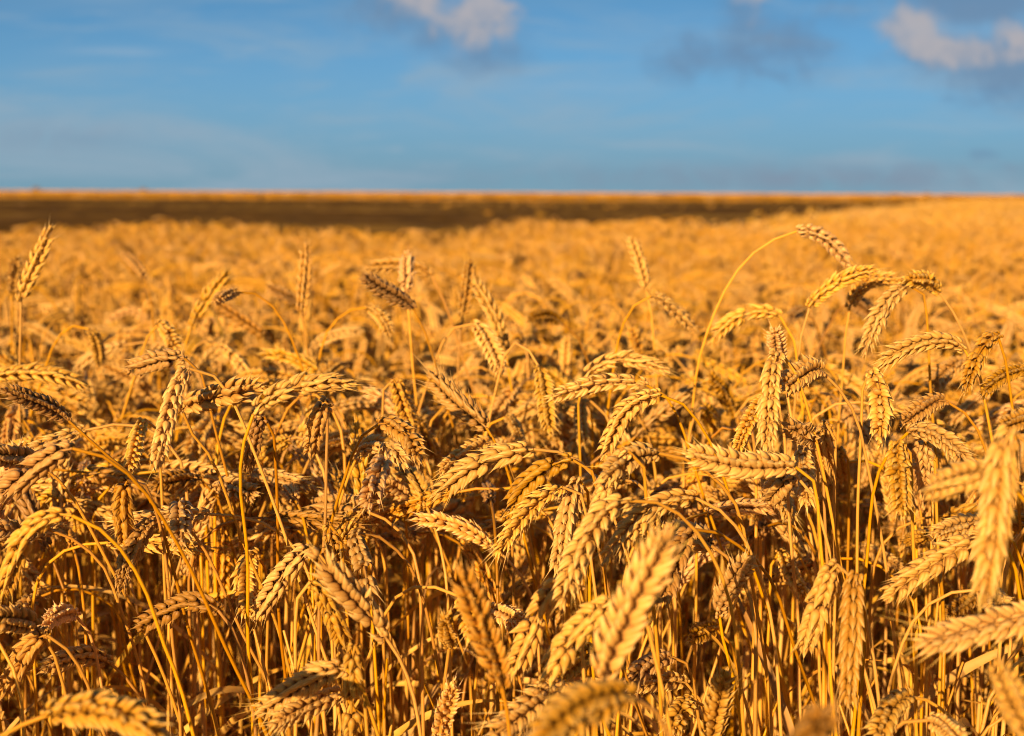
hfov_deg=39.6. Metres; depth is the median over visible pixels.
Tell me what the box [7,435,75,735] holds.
wheat plant
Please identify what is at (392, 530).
wheat plant
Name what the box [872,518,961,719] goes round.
wheat plant
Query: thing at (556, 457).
wheat plant
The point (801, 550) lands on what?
wheat plant
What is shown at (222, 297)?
wheat plant
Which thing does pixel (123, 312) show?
wheat plant
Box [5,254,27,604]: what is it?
wheat plant
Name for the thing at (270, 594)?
wheat plant
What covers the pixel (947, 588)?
wheat plant
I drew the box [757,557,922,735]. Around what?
wheat plant
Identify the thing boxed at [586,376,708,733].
wheat plant
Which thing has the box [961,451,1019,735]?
wheat plant
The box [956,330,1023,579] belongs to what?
wheat plant
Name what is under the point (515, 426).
wheat plant
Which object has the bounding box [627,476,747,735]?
wheat plant
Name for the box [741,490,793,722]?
wheat plant
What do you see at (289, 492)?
wheat plant
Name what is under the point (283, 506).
wheat plant
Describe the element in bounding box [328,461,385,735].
wheat plant
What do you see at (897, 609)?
wheat plant
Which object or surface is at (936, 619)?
wheat plant
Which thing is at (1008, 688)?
wheat plant
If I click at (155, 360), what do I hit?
wheat plant
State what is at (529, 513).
wheat plant
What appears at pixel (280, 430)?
wheat plant
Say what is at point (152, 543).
wheat plant
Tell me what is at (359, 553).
wheat plant
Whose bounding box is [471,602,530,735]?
wheat plant
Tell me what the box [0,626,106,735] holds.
wheat plant
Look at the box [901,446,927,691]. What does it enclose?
wheat plant
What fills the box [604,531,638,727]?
wheat plant
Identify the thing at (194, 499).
wheat plant
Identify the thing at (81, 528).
wheat plant
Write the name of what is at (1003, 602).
wheat plant
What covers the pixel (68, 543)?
wheat plant
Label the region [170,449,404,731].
wheat plant
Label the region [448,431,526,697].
wheat plant
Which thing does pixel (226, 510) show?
wheat plant
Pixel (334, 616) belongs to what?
wheat plant
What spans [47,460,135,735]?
wheat plant
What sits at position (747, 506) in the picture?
wheat plant
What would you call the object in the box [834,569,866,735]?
wheat plant
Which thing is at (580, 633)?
wheat plant
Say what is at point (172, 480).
wheat plant
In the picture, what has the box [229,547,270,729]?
wheat plant
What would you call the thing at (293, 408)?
wheat plant
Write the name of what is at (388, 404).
wheat plant
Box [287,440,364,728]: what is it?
wheat plant
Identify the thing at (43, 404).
wheat plant
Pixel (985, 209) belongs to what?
distant wheat
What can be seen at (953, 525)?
wheat plant
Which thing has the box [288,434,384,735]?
wheat plant
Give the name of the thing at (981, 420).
wheat plant
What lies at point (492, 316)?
wheat plant
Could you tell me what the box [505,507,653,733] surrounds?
wheat plant
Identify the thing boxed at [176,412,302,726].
wheat plant
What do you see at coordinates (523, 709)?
wheat plant
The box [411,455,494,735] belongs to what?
wheat plant
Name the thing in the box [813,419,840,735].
wheat plant
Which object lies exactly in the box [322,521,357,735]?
wheat plant
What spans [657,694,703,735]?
wheat plant
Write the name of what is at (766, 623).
wheat plant
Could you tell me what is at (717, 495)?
wheat plant
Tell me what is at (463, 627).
wheat plant
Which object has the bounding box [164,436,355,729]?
wheat plant
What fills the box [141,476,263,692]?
wheat plant
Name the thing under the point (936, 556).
wheat plant
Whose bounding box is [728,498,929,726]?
wheat plant
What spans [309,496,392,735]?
wheat plant
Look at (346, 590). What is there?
wheat plant
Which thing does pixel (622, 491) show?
wheat plant
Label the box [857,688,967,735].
wheat plant
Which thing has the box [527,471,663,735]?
wheat plant
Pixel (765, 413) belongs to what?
wheat plant
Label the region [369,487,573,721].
wheat plant
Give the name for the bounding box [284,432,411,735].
wheat plant
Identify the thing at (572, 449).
wheat plant
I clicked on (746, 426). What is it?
wheat plant
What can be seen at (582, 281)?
wheat crop
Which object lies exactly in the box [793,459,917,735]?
wheat plant
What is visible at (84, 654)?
wheat plant
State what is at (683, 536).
wheat plant
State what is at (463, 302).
wheat plant
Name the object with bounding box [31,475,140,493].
wheat plant
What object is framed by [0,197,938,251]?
ploughed field
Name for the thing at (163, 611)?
wheat plant
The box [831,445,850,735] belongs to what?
wheat plant
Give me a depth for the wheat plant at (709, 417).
1.54 m
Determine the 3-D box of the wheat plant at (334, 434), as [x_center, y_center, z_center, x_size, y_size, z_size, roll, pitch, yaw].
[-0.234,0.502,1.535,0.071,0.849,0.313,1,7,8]
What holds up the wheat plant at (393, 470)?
on the ground
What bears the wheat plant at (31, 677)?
on the ground
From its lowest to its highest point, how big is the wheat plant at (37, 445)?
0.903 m
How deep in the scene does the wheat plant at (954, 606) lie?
1.30 m
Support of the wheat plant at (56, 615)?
on the ground
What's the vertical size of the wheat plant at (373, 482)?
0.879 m
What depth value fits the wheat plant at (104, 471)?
1.36 m
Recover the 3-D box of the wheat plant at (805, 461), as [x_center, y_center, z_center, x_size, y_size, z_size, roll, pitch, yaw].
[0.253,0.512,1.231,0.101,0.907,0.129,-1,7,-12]
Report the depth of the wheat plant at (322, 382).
1.05 m
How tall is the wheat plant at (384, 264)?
1.033 m
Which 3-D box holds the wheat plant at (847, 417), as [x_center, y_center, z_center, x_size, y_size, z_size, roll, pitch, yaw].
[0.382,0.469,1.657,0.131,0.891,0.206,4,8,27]
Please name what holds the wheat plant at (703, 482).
on the ground
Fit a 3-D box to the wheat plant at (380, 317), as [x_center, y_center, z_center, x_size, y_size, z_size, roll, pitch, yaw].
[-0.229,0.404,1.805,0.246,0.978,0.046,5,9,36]
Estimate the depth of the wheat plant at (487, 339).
1.55 m
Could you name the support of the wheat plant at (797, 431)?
on the ground
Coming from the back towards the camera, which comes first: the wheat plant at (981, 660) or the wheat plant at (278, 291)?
the wheat plant at (278, 291)
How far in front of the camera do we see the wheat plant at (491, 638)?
0.82 m
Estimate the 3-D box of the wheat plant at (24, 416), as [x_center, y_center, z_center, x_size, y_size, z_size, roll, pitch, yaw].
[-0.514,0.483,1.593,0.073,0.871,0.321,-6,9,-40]
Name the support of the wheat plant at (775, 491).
on the ground
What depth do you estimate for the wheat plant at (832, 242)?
1.50 m
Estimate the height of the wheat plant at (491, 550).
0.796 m
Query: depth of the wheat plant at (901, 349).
1.22 m
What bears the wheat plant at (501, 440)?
on the ground
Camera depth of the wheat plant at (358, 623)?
1.51 m
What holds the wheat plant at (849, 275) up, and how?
on the ground
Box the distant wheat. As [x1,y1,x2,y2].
[0,189,1023,241]
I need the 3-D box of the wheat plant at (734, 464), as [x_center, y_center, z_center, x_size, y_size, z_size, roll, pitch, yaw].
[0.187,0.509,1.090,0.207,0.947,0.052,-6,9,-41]
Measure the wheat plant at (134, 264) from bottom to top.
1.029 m
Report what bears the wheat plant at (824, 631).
on the ground
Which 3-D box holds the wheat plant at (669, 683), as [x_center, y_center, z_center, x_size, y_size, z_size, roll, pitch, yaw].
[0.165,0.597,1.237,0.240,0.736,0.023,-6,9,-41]
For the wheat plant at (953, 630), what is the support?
on the ground
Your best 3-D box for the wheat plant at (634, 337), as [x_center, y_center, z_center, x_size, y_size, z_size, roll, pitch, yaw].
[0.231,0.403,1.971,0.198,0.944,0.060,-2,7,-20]
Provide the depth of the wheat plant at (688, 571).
1.36 m
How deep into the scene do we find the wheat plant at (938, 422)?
1.47 m
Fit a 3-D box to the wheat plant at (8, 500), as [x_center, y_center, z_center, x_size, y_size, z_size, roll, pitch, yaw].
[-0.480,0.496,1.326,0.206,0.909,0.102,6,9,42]
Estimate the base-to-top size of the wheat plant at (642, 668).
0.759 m
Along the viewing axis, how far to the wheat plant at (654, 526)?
1.35 m
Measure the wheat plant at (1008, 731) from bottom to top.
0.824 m
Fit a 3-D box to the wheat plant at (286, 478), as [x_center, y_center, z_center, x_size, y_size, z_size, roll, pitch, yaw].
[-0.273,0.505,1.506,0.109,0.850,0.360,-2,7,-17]
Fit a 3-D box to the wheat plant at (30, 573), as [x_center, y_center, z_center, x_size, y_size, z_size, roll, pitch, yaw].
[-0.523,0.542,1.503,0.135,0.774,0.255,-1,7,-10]
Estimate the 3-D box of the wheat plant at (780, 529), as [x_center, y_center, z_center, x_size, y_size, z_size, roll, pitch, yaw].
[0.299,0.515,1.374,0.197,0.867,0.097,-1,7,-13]
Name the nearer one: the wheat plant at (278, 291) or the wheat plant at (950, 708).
the wheat plant at (950, 708)
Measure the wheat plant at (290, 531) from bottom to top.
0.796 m
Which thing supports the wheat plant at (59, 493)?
on the ground
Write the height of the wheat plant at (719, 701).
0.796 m
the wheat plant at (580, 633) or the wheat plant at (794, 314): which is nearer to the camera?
the wheat plant at (580, 633)
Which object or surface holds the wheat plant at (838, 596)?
on the ground
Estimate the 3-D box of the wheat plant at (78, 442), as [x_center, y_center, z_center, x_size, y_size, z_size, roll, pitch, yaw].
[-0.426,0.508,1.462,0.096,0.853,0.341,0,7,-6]
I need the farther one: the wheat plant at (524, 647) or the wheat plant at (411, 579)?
the wheat plant at (411, 579)
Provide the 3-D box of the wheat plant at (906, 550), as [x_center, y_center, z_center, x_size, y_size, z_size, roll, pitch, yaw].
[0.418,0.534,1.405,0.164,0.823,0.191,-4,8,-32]
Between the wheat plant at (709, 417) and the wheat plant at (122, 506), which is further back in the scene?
the wheat plant at (709, 417)
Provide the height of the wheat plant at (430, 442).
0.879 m
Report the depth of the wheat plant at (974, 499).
1.42 m
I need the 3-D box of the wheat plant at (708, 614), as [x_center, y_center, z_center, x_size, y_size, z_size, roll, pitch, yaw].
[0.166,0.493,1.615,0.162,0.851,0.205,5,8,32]
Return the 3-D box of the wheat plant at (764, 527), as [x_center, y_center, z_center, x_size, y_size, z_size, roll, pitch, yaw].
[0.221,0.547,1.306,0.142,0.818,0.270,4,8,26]
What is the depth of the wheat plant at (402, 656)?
1.37 m
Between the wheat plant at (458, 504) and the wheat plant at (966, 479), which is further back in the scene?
the wheat plant at (458, 504)
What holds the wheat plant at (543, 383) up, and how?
on the ground
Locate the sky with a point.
(549, 96)
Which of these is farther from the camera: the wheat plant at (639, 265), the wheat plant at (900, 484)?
the wheat plant at (639, 265)
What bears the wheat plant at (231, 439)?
on the ground
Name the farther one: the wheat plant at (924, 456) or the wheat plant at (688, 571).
the wheat plant at (688, 571)
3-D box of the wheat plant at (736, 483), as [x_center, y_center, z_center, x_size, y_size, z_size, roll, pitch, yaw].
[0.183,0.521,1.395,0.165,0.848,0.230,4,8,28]
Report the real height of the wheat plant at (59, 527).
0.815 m
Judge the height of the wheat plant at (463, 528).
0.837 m
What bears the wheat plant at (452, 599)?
on the ground
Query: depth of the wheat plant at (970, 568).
1.51 m
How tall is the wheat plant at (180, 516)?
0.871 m
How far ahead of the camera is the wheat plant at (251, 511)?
1.46 m
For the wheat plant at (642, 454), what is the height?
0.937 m
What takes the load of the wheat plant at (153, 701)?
on the ground
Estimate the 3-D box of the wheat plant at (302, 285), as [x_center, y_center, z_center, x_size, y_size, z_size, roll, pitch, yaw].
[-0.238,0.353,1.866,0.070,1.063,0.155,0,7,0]
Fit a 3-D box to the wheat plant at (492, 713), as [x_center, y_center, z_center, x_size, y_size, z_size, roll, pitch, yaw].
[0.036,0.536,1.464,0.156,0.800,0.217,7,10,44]
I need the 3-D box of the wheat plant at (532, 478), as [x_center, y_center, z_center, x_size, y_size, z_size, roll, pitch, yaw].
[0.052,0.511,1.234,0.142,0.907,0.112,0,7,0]
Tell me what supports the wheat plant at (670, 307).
on the ground
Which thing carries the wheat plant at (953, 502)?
on the ground
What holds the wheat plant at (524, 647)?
on the ground
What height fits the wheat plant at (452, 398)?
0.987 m
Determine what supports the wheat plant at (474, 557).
on the ground
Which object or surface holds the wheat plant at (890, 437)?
on the ground
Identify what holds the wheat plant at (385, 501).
on the ground
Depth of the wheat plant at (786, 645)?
1.50 m
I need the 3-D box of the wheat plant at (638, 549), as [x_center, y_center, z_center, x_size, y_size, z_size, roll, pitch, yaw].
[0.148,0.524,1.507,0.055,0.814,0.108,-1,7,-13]
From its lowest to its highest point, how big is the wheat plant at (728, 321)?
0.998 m
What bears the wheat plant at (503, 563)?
on the ground
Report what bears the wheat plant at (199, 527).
on the ground
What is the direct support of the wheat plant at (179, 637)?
on the ground
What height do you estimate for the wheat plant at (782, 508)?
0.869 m
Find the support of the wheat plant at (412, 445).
on the ground
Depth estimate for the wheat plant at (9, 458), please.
1.10 m
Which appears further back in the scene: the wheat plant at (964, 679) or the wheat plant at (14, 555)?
the wheat plant at (964, 679)
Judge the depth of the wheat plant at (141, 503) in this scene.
1.60 m
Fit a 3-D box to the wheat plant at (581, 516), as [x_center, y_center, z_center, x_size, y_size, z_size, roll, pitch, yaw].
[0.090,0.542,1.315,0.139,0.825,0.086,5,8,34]
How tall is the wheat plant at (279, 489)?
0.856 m
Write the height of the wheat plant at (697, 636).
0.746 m
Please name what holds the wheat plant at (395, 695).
on the ground
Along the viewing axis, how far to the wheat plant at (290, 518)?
1.25 m
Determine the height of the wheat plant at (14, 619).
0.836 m
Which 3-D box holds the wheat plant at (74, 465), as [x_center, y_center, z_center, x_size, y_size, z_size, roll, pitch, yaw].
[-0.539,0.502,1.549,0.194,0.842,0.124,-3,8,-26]
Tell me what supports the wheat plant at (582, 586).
on the ground
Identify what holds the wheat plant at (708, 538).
on the ground
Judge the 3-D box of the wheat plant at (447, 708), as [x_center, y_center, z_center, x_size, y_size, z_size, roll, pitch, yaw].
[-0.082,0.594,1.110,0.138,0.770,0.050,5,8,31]
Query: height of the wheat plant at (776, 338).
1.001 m
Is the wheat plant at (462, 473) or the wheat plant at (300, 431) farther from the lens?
the wheat plant at (300, 431)
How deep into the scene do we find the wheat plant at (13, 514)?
1.65 m
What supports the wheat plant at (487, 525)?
on the ground
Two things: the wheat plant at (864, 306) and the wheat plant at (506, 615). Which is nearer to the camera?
the wheat plant at (506, 615)
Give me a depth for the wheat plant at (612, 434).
1.20 m
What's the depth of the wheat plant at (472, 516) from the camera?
1.43 m
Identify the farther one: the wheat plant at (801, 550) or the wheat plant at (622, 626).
the wheat plant at (801, 550)
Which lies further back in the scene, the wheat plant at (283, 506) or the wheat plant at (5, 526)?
the wheat plant at (283, 506)
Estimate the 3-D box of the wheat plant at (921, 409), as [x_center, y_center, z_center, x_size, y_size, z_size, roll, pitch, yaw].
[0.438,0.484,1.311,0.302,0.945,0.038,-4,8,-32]
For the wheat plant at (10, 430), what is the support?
on the ground
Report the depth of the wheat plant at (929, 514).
1.44 m
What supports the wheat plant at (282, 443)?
on the ground
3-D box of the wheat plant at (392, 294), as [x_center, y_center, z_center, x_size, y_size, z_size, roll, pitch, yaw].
[-0.056,0.398,1.611,0.282,1.037,0.030,-5,8,-35]
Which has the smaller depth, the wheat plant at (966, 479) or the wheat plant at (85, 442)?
the wheat plant at (966, 479)
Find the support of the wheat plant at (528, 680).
on the ground
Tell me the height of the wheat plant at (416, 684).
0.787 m
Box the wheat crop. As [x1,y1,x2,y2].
[0,215,1023,735]
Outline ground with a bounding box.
[9,440,977,735]
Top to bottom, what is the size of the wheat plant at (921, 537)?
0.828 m
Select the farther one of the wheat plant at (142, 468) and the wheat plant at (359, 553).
the wheat plant at (142, 468)
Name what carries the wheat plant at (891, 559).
on the ground
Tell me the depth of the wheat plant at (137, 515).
1.20 m
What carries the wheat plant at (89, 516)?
on the ground
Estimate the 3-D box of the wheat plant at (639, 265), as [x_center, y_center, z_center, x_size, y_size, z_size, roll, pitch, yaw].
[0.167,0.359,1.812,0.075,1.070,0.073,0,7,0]
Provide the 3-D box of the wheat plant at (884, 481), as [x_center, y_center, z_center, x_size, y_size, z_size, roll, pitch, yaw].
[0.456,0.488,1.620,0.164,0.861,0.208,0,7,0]
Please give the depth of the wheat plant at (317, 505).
1.25 m
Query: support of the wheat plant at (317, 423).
on the ground
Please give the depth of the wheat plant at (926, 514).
1.44 m
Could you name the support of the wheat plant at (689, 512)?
on the ground
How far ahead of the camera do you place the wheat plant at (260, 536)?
1.38 m
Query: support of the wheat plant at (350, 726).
on the ground
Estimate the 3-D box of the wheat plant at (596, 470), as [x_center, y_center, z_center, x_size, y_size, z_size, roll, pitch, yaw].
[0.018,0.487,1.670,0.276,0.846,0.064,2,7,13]
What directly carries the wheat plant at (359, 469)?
on the ground
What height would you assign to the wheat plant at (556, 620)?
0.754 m
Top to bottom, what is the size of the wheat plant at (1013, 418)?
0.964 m
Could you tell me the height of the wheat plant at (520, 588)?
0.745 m
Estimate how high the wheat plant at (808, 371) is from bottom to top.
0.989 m
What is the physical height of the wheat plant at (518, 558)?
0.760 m
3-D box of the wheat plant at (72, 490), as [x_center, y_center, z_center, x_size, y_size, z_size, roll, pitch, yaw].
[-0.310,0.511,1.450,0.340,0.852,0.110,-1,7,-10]
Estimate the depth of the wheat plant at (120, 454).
1.41 m
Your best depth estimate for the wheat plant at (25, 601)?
1.29 m
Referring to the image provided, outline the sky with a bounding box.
[0,0,1023,194]
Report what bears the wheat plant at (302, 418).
on the ground
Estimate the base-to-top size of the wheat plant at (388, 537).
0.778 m
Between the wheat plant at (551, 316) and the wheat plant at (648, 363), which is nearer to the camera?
the wheat plant at (648, 363)
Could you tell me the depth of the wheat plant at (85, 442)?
1.60 m
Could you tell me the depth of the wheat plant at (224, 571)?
1.39 m
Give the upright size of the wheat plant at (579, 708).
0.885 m
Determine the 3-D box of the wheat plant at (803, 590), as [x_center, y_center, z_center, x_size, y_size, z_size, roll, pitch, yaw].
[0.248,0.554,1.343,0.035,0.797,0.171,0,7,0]
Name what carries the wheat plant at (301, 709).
on the ground
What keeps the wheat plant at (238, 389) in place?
on the ground
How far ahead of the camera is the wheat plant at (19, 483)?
1.00 m
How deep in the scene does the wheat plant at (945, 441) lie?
1.06 m
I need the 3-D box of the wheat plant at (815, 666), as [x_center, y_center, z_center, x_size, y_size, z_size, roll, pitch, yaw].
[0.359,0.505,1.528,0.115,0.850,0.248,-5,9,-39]
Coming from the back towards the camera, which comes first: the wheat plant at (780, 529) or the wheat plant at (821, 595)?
the wheat plant at (780, 529)
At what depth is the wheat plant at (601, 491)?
1.02 m
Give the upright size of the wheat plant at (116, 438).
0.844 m
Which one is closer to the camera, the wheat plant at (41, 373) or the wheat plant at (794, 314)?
the wheat plant at (41, 373)
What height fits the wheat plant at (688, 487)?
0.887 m
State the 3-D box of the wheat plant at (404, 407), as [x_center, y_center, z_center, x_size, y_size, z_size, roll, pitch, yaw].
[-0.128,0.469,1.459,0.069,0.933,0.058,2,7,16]
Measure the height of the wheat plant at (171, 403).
0.981 m
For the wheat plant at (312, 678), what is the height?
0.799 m
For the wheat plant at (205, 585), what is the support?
on the ground
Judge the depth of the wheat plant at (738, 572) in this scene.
1.05 m
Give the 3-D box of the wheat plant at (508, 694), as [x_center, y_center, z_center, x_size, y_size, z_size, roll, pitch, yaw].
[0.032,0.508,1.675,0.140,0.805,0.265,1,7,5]
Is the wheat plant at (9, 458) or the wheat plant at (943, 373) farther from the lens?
the wheat plant at (943, 373)
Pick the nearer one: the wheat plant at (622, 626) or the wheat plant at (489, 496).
the wheat plant at (622, 626)
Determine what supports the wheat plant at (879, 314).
on the ground
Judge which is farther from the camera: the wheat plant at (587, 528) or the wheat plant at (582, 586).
the wheat plant at (582, 586)
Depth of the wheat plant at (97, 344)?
1.75 m
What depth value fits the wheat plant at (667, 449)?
1.57 m
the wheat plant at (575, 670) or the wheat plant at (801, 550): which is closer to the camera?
the wheat plant at (575, 670)
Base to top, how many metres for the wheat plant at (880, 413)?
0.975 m
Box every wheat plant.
[0,361,98,394]
[0,379,220,735]
[0,404,103,735]
[0,436,31,519]
[0,439,269,735]
[0,440,186,735]
[0,505,17,708]
[0,507,194,735]
[0,514,156,735]
[0,521,80,543]
[0,543,82,735]
[0,601,76,735]
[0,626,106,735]
[0,687,176,735]
[2,325,107,559]
[2,463,176,508]
[4,474,219,735]
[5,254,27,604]
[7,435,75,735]
[9,404,122,735]
[13,489,86,730]
[15,218,62,735]
[15,588,138,698]
[18,467,87,735]
[23,423,261,735]
[24,436,152,735]
[30,378,307,735]
[30,459,104,712]
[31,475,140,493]
[31,534,227,735]
[31,644,146,706]
[32,493,158,531]
[37,458,225,735]
[37,521,123,734]
[37,601,107,735]
[46,457,72,735]
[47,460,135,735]
[51,537,206,735]
[52,465,204,733]
[54,525,91,735]
[56,428,128,735]
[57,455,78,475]
[63,437,83,735]
[68,464,197,677]
[71,453,131,698]
[76,493,142,705]
[77,319,185,622]
[82,421,246,735]
[91,455,259,735]
[96,484,235,735]
[96,505,327,735]
[106,307,167,535]
[110,476,181,735]
[113,517,291,735]
[114,348,267,729]
[117,250,179,655]
[121,417,173,735]
[123,590,256,735]
[133,263,232,664]
[133,488,253,690]
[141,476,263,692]
[144,365,346,712]
[148,467,280,735]
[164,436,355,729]
[165,485,220,725]
[166,497,195,732]
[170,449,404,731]
[174,513,426,735]
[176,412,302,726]
[177,367,313,733]
[185,486,264,732]
[187,509,376,731]
[188,423,316,657]
[193,468,308,713]
[203,439,289,735]
[205,468,323,731]
[210,287,382,726]
[210,301,376,732]
[211,460,273,733]
[212,490,339,735]
[214,658,379,735]
[219,510,394,731]
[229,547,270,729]
[232,543,343,735]
[238,428,353,735]
[239,367,381,735]
[242,414,290,735]
[244,451,311,628]
[249,567,459,732]
[251,686,364,735]
[252,531,264,735]
[257,385,339,734]
[258,434,469,735]
[265,394,347,707]
[266,275,309,356]
[268,303,393,669]
[268,414,433,735]
[268,525,322,735]
[270,392,338,735]
[278,481,315,729]
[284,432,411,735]
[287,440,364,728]
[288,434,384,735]
[293,579,355,735]
[295,236,342,666]
[298,537,421,735]
[301,437,416,735]
[302,438,389,732]
[303,395,333,735]
[303,491,424,735]
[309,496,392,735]
[313,491,437,732]
[322,498,393,688]
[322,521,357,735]
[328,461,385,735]
[338,586,480,735]
[338,642,368,735]
[344,412,457,735]
[347,528,449,735]
[349,448,495,723]
[351,266,518,697]
[351,319,513,654]
[354,484,480,704]
[356,384,442,730]
[357,498,635,727]
[359,256,533,686]
[359,418,447,735]
[368,527,503,727]
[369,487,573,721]
[370,378,422,735]
[381,454,423,735]
[382,475,474,735]
[384,440,472,696]
[389,461,453,735]
[391,342,562,735]
[396,246,494,726]
[398,335,564,721]
[405,508,541,691]
[409,412,526,720]
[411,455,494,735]
[412,487,569,672]
[414,513,656,735]
[417,441,672,704]
[431,673,463,735]
[432,435,578,735]
[437,606,460,733]
[438,555,511,735]
[439,502,525,734]
[446,251,477,653]
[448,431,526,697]
[455,536,529,735]
[459,505,677,735]
[460,571,535,735]
[464,446,711,652]
[465,436,547,728]
[466,267,545,615]
[466,678,610,735]
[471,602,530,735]
[475,483,606,735]
[476,488,812,735]
[477,480,498,730]
[485,468,573,717]
[488,506,644,731]
[492,507,514,701]
[498,452,622,735]
[499,499,649,732]
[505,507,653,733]
[507,577,589,735]
[510,396,593,699]
[511,527,610,735]
[515,675,670,735]
[522,291,701,682]
[524,307,672,698]
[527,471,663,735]
[531,594,672,735]
[534,372,774,735]
[537,437,643,719]
[537,439,578,681]
[537,511,599,677]
[543,476,597,735]
[544,571,564,673]
[546,493,745,735]
[552,642,648,735]
[555,425,713,604]
[575,508,644,735]
[577,349,692,676]
[582,471,658,730]
[585,441,773,735]
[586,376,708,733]
[588,449,662,735]
[590,506,708,735]
[591,388,793,724]
[591,488,782,735]
[599,400,722,735]
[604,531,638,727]
[613,484,640,697]
[615,437,755,726]
[615,496,778,735]
[618,229,665,635]
[622,648,701,735]
[623,472,797,735]
[624,324,687,735]
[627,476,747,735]
[627,514,676,735]
[627,669,703,711]
[628,533,739,735]
[628,536,645,728]
[633,500,685,735]
[642,224,856,723]
[648,526,815,705]
[654,517,757,735]
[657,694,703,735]
[671,438,837,735]
[677,428,721,735]
[678,426,883,735]
[683,508,700,735]
[684,621,745,708]
[689,482,817,573]
[698,297,873,707]
[698,660,739,735]
[707,303,815,523]
[710,401,976,735]
[711,536,761,735]
[715,582,841,735]
[724,477,825,708]
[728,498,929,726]
[730,521,827,735]
[731,393,801,719]
[734,407,757,735]
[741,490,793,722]
[742,478,803,729]
[744,477,832,735]
[753,347,873,714]
[754,496,769,735]
[755,469,876,709]
[757,516,805,735]
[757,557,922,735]
[763,322,842,735]
[765,547,809,735]
[768,264,890,735]
[779,354,909,735]
[779,412,831,704]
[783,558,883,734]
[786,305,890,667]
[788,500,908,716]
[789,693,848,735]
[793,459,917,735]
[794,445,820,706]
[803,447,818,702]
[806,392,890,723]
[812,427,839,728]
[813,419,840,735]
[821,269,901,684]
[829,543,903,574]
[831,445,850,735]
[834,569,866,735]
[850,366,894,730]
[850,421,977,735]
[855,283,938,679]
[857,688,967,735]
[860,500,940,668]
[860,500,1023,735]
[861,330,1023,647]
[869,443,919,728]
[870,431,988,729]
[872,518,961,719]
[875,529,1023,644]
[879,433,896,697]
[879,439,920,735]
[879,596,1023,670]
[884,712,971,735]
[886,587,1013,695]
[892,269,1023,542]
[892,492,967,735]
[893,392,1023,598]
[897,528,945,713]
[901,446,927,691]
[911,433,934,735]
[911,458,1019,735]
[912,440,941,735]
[912,457,1023,505]
[917,427,932,600]
[922,548,976,735]
[923,356,1023,583]
[925,510,1023,572]
[929,553,946,686]
[930,475,982,735]
[936,593,993,714]
[937,447,975,734]
[941,495,1011,735]
[949,613,967,713]
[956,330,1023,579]
[958,423,1023,623]
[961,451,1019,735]
[964,399,1023,437]
[973,652,1023,735]
[975,362,1023,400]
[990,407,1023,438]
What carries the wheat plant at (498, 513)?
on the ground
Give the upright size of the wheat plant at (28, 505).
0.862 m
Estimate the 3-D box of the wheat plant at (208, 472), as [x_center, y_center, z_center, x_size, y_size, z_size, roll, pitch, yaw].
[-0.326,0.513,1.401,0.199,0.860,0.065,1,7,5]
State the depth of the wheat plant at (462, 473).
1.13 m
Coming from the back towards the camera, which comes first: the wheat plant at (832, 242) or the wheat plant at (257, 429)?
the wheat plant at (832, 242)
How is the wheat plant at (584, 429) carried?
on the ground
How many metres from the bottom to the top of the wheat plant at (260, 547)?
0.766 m
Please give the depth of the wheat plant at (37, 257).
1.55 m
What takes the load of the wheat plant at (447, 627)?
on the ground
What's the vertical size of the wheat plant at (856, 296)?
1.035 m
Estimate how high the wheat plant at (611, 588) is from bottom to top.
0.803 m
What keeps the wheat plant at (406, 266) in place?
on the ground
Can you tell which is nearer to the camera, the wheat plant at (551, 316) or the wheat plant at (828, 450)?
the wheat plant at (828, 450)
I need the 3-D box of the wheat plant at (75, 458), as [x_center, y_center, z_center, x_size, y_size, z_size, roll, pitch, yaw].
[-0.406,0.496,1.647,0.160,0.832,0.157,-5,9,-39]
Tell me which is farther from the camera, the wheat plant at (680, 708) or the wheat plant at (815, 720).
the wheat plant at (680, 708)
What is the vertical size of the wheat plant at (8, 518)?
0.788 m
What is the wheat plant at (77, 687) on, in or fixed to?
on the ground
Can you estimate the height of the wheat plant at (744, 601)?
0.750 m
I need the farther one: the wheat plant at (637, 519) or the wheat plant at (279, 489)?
the wheat plant at (279, 489)
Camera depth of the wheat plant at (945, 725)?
0.91 m
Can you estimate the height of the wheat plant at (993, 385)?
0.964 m
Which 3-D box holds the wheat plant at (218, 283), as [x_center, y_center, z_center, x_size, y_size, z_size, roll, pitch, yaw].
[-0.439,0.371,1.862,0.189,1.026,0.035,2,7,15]
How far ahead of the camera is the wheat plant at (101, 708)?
0.76 m
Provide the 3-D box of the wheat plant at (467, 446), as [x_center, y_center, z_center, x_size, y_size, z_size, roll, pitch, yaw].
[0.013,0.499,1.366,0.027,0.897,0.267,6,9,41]
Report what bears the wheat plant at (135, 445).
on the ground
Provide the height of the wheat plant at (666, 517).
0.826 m
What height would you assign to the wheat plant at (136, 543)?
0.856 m
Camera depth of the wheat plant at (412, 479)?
1.29 m
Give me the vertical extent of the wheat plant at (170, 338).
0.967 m
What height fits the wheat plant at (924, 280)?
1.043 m
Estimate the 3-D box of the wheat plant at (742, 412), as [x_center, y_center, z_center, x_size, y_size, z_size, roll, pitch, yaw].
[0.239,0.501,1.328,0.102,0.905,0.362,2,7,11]
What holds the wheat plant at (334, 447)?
on the ground
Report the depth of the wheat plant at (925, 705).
1.20 m
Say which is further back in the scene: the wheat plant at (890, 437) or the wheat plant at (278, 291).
the wheat plant at (278, 291)
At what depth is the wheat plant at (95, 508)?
1.36 m
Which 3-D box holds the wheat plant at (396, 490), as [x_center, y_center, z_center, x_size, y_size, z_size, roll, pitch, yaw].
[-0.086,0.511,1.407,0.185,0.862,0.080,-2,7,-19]
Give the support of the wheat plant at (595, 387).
on the ground

